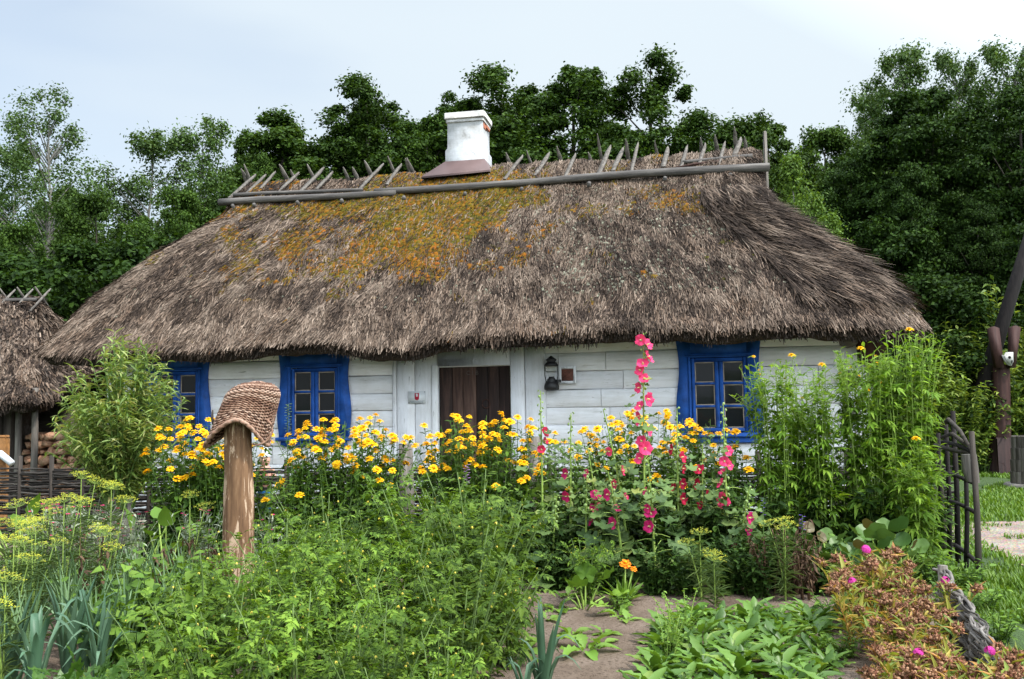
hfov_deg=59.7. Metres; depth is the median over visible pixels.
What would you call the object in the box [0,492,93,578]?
broad leaf plant
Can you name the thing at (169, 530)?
leafy plant
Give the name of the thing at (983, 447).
willow bush
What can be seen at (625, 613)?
lettuce plant
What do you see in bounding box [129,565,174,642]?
onion plant
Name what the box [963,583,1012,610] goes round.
weed
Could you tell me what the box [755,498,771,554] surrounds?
violet spike
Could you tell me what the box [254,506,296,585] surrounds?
rose campion
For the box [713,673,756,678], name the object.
chicory plant
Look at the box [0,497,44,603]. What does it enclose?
dill plant
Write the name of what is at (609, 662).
garden soil
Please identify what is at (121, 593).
onion plant
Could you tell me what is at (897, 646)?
withered sweet william
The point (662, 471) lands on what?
yellow flower clump
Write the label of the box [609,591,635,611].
weed
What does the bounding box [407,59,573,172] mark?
oak tree
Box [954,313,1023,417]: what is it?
willow bush
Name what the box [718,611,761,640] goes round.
chicory plant
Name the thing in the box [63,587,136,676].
leek plant
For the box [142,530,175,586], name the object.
onion plant
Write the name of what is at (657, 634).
chicory plant
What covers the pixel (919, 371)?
tall coneflower
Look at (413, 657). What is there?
tomato plant
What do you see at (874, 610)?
withered sweet william
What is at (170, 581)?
tomato plant
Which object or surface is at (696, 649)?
chicory plant
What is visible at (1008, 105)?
beech tree
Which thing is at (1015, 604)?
grass
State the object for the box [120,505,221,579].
broad leaf plant
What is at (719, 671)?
chicory plant
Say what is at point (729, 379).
window
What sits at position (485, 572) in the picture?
tomato plant
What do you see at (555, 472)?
yellow flower clump
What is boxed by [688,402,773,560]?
hollyhock
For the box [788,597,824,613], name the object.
chicory plant
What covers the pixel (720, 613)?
chicory plant
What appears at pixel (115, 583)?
bean plant
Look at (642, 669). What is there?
chicory plant
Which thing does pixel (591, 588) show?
tomato plant
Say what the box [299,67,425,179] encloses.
oak tree
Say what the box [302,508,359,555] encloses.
leafy plant
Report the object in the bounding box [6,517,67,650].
dill plant
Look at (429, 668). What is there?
tomato plant
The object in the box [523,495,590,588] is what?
hollyhock
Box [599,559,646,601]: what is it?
marigold plant
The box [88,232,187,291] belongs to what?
hazel bush
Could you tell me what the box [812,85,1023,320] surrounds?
beech tree
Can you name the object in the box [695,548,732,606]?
dill plant
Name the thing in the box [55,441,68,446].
firewood log
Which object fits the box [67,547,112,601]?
onion plant
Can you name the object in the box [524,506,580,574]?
leafy plant
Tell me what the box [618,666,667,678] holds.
chicory plant
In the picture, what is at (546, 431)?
hollyhock
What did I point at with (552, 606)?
lettuce plant
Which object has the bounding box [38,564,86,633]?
onion plant
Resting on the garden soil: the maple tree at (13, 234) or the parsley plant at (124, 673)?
the parsley plant at (124, 673)
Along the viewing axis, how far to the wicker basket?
6.74 m
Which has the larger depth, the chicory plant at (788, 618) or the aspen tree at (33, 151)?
the aspen tree at (33, 151)
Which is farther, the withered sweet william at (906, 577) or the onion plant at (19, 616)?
the withered sweet william at (906, 577)
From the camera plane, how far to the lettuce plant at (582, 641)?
5.25 m
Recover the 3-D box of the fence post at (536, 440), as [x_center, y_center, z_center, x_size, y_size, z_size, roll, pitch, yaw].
[0.258,1.667,9.452,0.185,1.271,0.180,-1,-5,0]
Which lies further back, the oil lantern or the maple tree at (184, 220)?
the maple tree at (184, 220)
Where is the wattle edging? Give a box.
[932,565,1022,678]
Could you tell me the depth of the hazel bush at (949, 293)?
19.86 m
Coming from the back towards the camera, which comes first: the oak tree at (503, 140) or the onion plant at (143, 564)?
the oak tree at (503, 140)
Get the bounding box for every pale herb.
[652,587,706,640]
[655,607,687,662]
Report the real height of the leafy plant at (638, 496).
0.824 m
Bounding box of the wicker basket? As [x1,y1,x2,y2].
[202,381,280,447]
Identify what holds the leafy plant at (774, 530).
on the garden soil
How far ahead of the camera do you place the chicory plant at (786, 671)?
4.58 m
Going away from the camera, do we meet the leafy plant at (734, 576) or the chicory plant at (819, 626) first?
the chicory plant at (819, 626)
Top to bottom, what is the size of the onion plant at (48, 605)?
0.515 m
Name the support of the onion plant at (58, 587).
on the garden soil
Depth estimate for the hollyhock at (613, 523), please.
7.13 m
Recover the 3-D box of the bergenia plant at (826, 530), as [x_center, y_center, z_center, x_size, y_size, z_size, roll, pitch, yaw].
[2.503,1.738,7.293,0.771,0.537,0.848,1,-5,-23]
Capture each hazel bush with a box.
[0,249,87,388]
[33,233,156,390]
[36,235,179,317]
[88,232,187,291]
[857,281,1012,467]
[857,324,972,457]
[878,269,1023,456]
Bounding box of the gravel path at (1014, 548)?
[962,521,1023,564]
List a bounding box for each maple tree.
[0,214,62,289]
[43,181,141,318]
[110,182,220,245]
[705,117,805,195]
[709,108,845,218]
[768,120,897,241]
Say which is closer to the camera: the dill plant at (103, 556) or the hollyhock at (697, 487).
the dill plant at (103, 556)
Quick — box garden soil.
[0,538,966,678]
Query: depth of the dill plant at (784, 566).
6.57 m
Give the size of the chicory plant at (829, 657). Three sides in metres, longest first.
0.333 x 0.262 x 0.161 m
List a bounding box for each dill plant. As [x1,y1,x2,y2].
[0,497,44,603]
[0,531,46,631]
[0,566,43,678]
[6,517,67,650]
[22,497,62,602]
[31,492,92,615]
[61,470,105,588]
[77,522,124,605]
[87,480,137,579]
[173,489,215,568]
[678,527,717,601]
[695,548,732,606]
[758,516,810,600]
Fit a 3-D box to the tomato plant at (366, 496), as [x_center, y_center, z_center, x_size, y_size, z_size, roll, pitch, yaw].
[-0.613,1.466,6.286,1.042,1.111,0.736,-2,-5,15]
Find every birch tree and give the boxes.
[774,145,859,360]
[810,210,876,405]
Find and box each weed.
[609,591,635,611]
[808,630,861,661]
[809,590,843,616]
[898,546,957,584]
[924,552,995,589]
[926,579,993,615]
[927,562,986,593]
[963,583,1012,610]
[977,608,1023,642]
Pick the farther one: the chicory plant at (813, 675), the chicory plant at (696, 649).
the chicory plant at (696, 649)
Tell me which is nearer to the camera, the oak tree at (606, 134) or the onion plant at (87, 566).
the onion plant at (87, 566)
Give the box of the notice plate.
[408,391,425,403]
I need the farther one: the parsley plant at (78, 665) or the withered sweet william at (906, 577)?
the withered sweet william at (906, 577)
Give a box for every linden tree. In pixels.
[52,184,103,241]
[173,104,341,229]
[215,125,259,211]
[238,149,277,185]
[302,98,388,178]
[670,117,698,152]
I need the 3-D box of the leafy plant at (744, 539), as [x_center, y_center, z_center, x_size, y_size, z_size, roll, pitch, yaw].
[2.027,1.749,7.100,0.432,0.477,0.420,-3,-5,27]
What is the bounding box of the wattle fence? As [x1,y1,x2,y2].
[0,451,954,549]
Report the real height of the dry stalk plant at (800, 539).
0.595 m
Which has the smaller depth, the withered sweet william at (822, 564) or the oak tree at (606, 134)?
the withered sweet william at (822, 564)
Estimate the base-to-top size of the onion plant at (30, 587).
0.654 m
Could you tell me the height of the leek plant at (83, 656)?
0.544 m
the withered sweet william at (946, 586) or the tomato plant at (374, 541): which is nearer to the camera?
the withered sweet william at (946, 586)
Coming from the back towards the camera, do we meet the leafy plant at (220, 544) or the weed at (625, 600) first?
the leafy plant at (220, 544)
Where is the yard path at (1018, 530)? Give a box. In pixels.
[14,520,1023,541]
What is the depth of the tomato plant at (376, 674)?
3.42 m
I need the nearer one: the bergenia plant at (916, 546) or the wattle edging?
the wattle edging
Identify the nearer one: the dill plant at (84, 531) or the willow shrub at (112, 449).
the dill plant at (84, 531)
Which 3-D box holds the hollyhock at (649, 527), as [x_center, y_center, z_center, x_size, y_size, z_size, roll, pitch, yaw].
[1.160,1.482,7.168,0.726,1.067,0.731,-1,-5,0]
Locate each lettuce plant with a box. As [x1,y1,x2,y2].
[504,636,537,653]
[534,609,561,621]
[535,598,571,611]
[556,631,621,659]
[558,626,593,638]
[559,586,574,597]
[589,624,621,635]
[591,638,617,648]
[597,601,632,617]
[619,609,636,622]
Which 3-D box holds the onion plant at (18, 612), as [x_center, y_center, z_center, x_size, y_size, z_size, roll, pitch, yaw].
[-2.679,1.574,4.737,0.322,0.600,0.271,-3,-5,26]
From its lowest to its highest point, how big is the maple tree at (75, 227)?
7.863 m
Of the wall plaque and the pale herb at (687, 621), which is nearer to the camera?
the pale herb at (687, 621)
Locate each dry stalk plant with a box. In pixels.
[73,537,114,598]
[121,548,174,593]
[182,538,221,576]
[743,535,788,596]
[768,517,819,594]
[784,542,827,599]
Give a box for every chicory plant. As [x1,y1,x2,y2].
[616,662,690,678]
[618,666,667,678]
[625,646,687,678]
[632,631,684,645]
[635,644,682,664]
[636,609,701,643]
[636,629,701,658]
[646,611,688,629]
[663,606,708,622]
[663,660,704,678]
[666,647,732,677]
[667,598,715,617]
[675,637,718,654]
[678,626,729,652]
[679,635,726,671]
[680,616,728,638]
[693,658,755,678]
[695,607,745,635]
[702,603,739,621]
[702,645,781,678]
[703,600,732,616]
[706,628,753,655]
[712,623,760,647]
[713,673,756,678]
[717,643,770,665]
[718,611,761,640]
[727,614,773,630]
[728,596,779,617]
[734,601,773,622]
[740,620,800,639]
[748,619,816,650]
[748,635,811,661]
[755,644,812,677]
[756,635,800,653]
[758,598,800,614]
[760,609,801,620]
[760,659,820,678]
[762,614,791,635]
[777,604,840,632]
[781,658,844,678]
[783,602,843,621]
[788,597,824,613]
[788,632,841,660]
[791,617,841,636]
[793,669,857,678]
[798,629,839,647]
[802,649,844,678]
[803,643,855,670]
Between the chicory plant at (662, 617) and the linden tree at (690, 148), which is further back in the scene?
the linden tree at (690, 148)
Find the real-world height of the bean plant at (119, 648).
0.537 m
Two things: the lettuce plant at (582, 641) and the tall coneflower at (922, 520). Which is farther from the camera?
the tall coneflower at (922, 520)
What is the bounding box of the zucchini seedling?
[548,560,628,615]
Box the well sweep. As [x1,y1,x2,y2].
[960,235,1023,473]
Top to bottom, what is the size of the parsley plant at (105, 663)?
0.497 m
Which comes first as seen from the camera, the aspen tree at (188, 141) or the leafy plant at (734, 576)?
the leafy plant at (734, 576)
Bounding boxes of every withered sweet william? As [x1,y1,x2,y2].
[811,556,889,625]
[821,575,889,651]
[825,542,907,632]
[849,564,901,602]
[850,546,896,604]
[851,560,901,610]
[851,592,929,644]
[853,606,899,657]
[855,653,947,678]
[858,568,920,616]
[861,638,962,677]
[862,607,921,669]
[864,572,916,631]
[864,644,980,678]
[871,587,935,631]
[875,555,916,587]
[880,638,932,672]
[885,564,926,595]
[887,594,960,646]
[889,593,928,645]
[894,576,985,644]
[894,604,966,652]
[898,639,964,678]
[905,626,965,660]
[917,634,962,662]
[922,647,1023,678]
[937,665,966,678]
[945,637,1023,678]
[946,642,1023,678]
[964,674,991,678]
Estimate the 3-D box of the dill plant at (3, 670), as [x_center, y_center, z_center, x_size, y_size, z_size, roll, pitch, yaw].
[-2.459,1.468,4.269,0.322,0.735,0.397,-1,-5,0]
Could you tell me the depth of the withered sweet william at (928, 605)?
4.90 m
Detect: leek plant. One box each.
[0,587,62,678]
[0,603,99,678]
[4,664,32,678]
[43,589,121,678]
[45,574,109,673]
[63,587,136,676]
[504,656,543,678]
[517,596,582,678]
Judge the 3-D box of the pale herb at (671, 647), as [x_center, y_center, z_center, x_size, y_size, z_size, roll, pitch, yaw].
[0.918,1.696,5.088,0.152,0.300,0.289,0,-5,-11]
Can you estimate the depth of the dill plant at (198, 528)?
6.82 m
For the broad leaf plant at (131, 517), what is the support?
on the garden soil
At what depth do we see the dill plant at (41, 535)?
6.52 m
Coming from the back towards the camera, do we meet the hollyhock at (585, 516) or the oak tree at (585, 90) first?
the oak tree at (585, 90)
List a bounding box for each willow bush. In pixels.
[885,315,975,447]
[886,344,1013,472]
[907,325,1023,471]
[950,275,1023,435]
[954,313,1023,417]
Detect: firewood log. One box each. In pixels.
[22,448,30,454]
[23,464,29,470]
[25,456,38,463]
[27,432,46,440]
[38,440,55,448]
[38,455,57,465]
[40,449,47,453]
[41,440,60,447]
[43,432,56,440]
[47,446,59,453]
[54,463,61,468]
[55,431,66,439]
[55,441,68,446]
[57,449,72,453]
[57,455,68,463]
[64,462,81,470]
[66,455,82,463]
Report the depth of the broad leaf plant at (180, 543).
7.69 m
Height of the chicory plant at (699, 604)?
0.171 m
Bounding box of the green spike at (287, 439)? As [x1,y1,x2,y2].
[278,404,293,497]
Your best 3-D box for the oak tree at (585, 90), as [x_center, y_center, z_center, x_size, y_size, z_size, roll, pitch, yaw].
[1.766,-2.550,28.136,7.093,12.700,8.678,-3,-5,23]
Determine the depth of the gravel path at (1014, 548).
9.37 m
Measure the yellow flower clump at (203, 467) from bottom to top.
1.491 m
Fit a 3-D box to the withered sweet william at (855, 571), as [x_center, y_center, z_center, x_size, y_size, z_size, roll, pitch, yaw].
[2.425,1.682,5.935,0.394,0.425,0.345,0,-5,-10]
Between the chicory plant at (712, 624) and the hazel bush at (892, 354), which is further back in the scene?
the hazel bush at (892, 354)
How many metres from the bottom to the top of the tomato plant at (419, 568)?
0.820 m
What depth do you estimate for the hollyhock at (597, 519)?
7.39 m
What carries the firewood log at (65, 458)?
on the firewood log
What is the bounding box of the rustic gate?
[933,411,982,581]
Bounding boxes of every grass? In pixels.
[930,469,1023,623]
[935,571,1023,673]
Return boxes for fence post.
[399,444,414,533]
[528,436,543,511]
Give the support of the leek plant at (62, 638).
on the garden soil
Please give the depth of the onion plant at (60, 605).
5.27 m
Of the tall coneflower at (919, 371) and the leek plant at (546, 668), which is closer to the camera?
the leek plant at (546, 668)
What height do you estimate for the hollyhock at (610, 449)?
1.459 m
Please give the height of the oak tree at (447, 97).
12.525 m
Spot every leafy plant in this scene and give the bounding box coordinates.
[124,501,192,571]
[206,500,276,571]
[254,498,311,575]
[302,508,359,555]
[342,493,404,581]
[401,503,444,558]
[451,493,521,566]
[477,499,538,573]
[510,513,576,579]
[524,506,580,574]
[532,541,576,590]
[559,484,629,549]
[562,502,630,575]
[594,545,633,593]
[596,477,663,547]
[618,499,688,580]
[624,477,705,550]
[631,539,682,595]
[654,494,729,580]
[661,541,709,596]
[668,473,748,528]
[685,488,762,556]
[701,538,749,595]
[708,524,768,585]
[711,478,788,551]
[729,538,782,598]
[742,532,794,589]
[748,470,839,559]
[765,522,817,590]
[786,532,839,594]
[793,475,874,561]
[839,477,908,555]
[885,489,956,559]
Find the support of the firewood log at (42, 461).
on the firewood log
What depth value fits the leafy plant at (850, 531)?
7.98 m
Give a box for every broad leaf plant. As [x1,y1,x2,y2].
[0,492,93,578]
[7,505,124,576]
[66,508,210,581]
[66,516,160,565]
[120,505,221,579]
[150,521,218,570]
[216,513,317,595]
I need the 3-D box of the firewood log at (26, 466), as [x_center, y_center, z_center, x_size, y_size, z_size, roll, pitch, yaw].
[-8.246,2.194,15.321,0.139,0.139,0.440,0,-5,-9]
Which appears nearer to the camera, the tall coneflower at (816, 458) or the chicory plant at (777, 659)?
the chicory plant at (777, 659)
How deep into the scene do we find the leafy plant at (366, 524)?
7.55 m
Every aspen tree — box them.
[0,80,135,259]
[0,140,58,281]
[81,120,197,246]
[129,113,241,239]
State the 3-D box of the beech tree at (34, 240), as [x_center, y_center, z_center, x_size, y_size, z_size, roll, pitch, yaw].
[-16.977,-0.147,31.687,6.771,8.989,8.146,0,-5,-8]
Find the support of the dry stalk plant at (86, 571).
on the garden soil
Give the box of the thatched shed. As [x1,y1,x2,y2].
[0,286,106,502]
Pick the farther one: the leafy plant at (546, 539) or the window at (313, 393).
the window at (313, 393)
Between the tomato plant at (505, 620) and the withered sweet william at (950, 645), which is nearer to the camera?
the withered sweet william at (950, 645)
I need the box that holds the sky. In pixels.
[0,0,1023,241]
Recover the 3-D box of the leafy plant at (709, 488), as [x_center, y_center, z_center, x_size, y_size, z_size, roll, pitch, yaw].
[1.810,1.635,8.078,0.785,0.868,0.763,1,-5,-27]
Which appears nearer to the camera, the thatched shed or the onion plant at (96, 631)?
the onion plant at (96, 631)
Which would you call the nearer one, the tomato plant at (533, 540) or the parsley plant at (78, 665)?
the parsley plant at (78, 665)
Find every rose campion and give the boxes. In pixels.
[17,497,97,604]
[28,498,118,575]
[66,494,130,583]
[81,506,158,576]
[167,507,222,576]
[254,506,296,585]
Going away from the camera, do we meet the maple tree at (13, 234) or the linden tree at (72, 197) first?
the maple tree at (13, 234)
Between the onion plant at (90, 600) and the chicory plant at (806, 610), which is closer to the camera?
the onion plant at (90, 600)
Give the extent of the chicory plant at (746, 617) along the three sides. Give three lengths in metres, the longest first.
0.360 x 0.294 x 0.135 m
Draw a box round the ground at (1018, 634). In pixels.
[1,465,1023,650]
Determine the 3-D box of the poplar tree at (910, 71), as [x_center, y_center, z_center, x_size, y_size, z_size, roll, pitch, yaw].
[13.132,-3.239,29.313,5.103,13.909,5.587,-3,-5,23]
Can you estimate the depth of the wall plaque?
12.11 m
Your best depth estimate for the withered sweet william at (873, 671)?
3.79 m
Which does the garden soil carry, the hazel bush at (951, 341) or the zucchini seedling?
the zucchini seedling
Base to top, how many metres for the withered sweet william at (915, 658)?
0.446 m
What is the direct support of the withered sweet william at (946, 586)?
on the garden soil
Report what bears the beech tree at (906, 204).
on the ground at (1018, 634)
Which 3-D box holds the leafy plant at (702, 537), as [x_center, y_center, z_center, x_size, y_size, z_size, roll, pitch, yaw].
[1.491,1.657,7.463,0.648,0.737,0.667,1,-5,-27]
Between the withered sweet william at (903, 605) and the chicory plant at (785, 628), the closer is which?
the withered sweet william at (903, 605)
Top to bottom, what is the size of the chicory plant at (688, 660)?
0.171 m
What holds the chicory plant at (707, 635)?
on the garden soil
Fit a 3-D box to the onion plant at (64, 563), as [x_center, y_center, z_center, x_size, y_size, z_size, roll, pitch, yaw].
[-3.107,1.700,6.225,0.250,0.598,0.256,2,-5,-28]
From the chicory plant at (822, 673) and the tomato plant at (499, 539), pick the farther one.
the tomato plant at (499, 539)
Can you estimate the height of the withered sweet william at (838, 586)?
0.447 m
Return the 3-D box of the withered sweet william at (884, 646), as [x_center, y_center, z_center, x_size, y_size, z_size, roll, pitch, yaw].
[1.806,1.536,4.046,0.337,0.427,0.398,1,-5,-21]
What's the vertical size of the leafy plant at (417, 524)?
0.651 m
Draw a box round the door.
[440,366,510,508]
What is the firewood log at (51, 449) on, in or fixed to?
on the firewood log at (42, 461)
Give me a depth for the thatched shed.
15.59 m
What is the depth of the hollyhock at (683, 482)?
7.60 m
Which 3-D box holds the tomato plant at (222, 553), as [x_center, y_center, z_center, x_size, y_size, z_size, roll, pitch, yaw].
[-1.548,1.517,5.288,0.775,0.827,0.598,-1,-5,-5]
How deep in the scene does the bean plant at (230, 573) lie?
6.04 m
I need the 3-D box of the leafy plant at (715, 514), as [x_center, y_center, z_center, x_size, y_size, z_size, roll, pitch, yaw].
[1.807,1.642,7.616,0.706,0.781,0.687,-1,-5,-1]
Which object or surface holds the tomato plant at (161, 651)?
on the garden soil
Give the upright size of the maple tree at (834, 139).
11.193 m
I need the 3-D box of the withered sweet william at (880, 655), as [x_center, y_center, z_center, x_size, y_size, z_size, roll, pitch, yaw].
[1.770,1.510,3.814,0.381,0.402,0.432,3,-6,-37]
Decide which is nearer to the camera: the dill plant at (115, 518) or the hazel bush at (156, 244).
the dill plant at (115, 518)
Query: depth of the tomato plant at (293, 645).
3.54 m
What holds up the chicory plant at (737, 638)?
on the garden soil
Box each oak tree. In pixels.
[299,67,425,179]
[379,111,446,172]
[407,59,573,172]
[418,90,498,171]
[510,61,672,164]
[569,118,641,158]
[599,42,727,156]
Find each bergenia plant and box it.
[785,519,854,565]
[801,529,895,592]
[820,536,910,587]
[828,515,941,579]
[855,531,936,589]
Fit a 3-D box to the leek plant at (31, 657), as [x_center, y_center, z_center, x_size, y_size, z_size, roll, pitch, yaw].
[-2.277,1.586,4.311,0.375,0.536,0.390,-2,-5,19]
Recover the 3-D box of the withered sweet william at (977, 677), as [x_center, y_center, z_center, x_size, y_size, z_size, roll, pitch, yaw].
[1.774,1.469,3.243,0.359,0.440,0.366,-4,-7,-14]
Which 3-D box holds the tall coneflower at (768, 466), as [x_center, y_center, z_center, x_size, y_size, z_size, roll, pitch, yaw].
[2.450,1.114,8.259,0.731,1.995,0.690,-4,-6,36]
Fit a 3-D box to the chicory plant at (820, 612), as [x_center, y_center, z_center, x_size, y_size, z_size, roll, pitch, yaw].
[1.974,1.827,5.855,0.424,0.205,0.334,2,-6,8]
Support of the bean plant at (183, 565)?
on the garden soil
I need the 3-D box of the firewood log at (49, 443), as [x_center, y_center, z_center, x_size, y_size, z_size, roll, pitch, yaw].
[-7.875,1.789,15.304,0.115,0.115,0.440,-2,-9,9]
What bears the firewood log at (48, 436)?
on the firewood log at (49, 443)
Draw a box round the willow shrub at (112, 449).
[43,327,190,556]
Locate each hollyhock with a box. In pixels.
[509,390,577,565]
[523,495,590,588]
[544,412,593,571]
[550,475,618,583]
[563,445,638,582]
[578,470,681,588]
[583,408,658,580]
[606,332,690,576]
[613,458,692,593]
[640,407,715,565]
[671,442,734,554]
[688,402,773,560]
[704,486,766,581]
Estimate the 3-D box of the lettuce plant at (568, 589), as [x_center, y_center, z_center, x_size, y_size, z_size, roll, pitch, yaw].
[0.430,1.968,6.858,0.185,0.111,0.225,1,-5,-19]
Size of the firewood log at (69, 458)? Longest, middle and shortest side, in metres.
0.440 x 0.130 x 0.129 m
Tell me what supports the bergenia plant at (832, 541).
on the garden soil
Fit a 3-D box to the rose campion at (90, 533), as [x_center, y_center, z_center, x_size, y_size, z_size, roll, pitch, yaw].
[-3.275,1.605,6.691,0.671,0.866,0.471,2,-5,-30]
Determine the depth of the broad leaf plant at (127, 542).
7.90 m
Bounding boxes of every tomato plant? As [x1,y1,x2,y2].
[92,594,240,678]
[105,643,226,678]
[123,587,296,678]
[153,558,246,660]
[157,549,280,677]
[192,522,315,668]
[215,582,414,678]
[219,564,335,678]
[223,511,338,647]
[242,529,382,672]
[244,515,358,601]
[257,665,329,678]
[263,562,398,678]
[264,487,378,609]
[282,512,414,671]
[285,521,370,641]
[313,601,454,678]
[314,527,438,636]
[320,504,401,595]
[331,528,467,674]
[335,570,457,678]
[354,470,486,609]
[356,662,439,678]
[366,466,512,615]
[369,489,475,634]
[378,626,491,678]
[403,521,540,678]
[407,565,554,678]
[415,462,540,652]
[444,485,559,628]
[445,546,561,670]
[561,536,614,604]
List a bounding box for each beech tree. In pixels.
[20,219,86,255]
[802,158,894,265]
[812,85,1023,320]
[852,161,994,339]
[899,82,1023,357]
[938,199,1023,351]
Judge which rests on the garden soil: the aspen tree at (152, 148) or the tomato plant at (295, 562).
the tomato plant at (295, 562)
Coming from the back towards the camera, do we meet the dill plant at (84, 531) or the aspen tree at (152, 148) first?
the aspen tree at (152, 148)
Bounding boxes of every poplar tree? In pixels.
[832,38,973,220]
[836,85,916,175]
[915,42,1013,200]
[954,34,1023,193]
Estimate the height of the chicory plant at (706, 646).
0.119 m
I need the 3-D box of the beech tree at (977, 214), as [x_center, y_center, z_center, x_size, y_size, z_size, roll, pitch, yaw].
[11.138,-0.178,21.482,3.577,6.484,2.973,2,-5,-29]
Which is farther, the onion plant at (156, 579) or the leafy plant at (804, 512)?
the leafy plant at (804, 512)
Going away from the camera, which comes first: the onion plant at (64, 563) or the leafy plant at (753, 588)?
the onion plant at (64, 563)
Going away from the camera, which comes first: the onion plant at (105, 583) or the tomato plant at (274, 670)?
the tomato plant at (274, 670)
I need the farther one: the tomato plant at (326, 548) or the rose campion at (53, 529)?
the rose campion at (53, 529)
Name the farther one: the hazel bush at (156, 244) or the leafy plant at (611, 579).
the hazel bush at (156, 244)
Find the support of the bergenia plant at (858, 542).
on the garden soil
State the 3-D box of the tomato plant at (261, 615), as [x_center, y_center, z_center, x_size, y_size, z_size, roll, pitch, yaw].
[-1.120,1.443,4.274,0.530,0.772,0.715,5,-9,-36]
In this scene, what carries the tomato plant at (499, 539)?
on the garden soil
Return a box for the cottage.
[29,110,933,514]
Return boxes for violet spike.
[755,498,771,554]
[799,515,813,592]
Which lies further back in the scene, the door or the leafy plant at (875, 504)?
the door
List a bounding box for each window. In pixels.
[141,361,210,447]
[275,354,351,446]
[676,341,764,442]
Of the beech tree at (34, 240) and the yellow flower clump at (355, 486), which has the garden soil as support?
the yellow flower clump at (355, 486)
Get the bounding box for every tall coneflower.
[729,353,814,545]
[763,401,839,528]
[780,363,860,565]
[823,342,911,562]
[848,327,954,560]
[865,436,962,568]
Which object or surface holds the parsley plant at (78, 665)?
on the garden soil
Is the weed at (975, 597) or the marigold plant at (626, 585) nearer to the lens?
the weed at (975, 597)
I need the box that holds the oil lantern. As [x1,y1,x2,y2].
[544,346,560,389]
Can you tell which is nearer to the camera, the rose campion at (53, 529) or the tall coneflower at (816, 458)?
the rose campion at (53, 529)
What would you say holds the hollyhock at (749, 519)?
on the garden soil
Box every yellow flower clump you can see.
[140,415,280,564]
[261,456,316,540]
[273,413,423,554]
[411,411,557,555]
[530,435,594,546]
[574,408,715,524]
[684,419,753,516]
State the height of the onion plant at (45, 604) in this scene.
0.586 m
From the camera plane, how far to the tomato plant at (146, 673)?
3.60 m
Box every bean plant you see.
[49,562,135,606]
[61,556,182,652]
[77,583,196,678]
[99,549,218,644]
[126,550,242,633]
[176,552,271,623]
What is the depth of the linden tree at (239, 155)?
32.20 m
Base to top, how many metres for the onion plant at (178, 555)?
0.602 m
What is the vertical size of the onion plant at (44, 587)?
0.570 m
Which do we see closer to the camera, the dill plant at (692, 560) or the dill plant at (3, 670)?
the dill plant at (3, 670)
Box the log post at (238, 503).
[222,422,253,593]
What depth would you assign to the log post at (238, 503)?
6.75 m
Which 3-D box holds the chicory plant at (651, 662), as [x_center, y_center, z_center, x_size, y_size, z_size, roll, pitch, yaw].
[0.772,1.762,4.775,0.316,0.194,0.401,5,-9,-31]
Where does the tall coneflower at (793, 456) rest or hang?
on the garden soil
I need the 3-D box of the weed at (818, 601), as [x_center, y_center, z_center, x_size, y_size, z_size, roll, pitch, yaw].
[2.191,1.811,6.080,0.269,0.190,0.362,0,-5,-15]
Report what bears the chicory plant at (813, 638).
on the garden soil
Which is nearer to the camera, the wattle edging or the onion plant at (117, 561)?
the wattle edging
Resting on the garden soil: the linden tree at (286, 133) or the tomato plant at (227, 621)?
the tomato plant at (227, 621)
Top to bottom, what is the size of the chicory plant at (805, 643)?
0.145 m
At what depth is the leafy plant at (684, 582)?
6.77 m
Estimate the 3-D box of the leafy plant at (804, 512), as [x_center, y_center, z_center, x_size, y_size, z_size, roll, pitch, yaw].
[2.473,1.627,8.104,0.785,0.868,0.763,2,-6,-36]
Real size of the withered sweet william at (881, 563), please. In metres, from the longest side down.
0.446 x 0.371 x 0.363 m
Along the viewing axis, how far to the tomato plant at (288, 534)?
6.08 m
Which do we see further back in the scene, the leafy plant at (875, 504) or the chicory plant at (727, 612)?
the leafy plant at (875, 504)
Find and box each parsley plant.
[27,643,149,678]
[32,671,42,678]
[53,657,121,678]
[63,653,142,678]
[95,657,145,678]
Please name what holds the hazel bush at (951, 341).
on the ground at (1018, 634)
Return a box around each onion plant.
[0,549,52,601]
[0,576,61,645]
[3,568,51,632]
[6,576,45,673]
[10,588,29,638]
[19,532,58,587]
[22,567,58,610]
[33,561,51,614]
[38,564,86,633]
[41,558,97,647]
[42,547,88,581]
[42,548,83,597]
[45,563,85,603]
[48,542,76,595]
[50,576,72,625]
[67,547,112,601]
[71,560,117,609]
[74,568,114,629]
[74,578,120,617]
[82,555,93,588]
[85,577,138,655]
[88,547,138,607]
[91,542,127,587]
[95,558,146,630]
[100,572,147,622]
[108,571,146,632]
[115,537,157,605]
[117,546,153,579]
[121,542,153,603]
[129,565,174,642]
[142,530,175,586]
[147,546,186,642]
[156,547,192,594]
[163,537,197,572]
[172,542,208,582]
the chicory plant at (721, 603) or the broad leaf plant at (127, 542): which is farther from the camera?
the broad leaf plant at (127, 542)
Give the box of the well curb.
[1004,435,1023,487]
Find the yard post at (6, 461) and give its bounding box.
[0,435,14,528]
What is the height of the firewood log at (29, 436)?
0.145 m
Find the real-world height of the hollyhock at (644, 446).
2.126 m
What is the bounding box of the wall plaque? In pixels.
[558,366,575,383]
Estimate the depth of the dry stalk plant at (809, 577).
6.56 m
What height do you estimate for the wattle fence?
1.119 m
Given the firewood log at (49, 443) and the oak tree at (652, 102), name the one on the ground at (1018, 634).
the oak tree at (652, 102)
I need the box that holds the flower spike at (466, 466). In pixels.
[463,464,469,569]

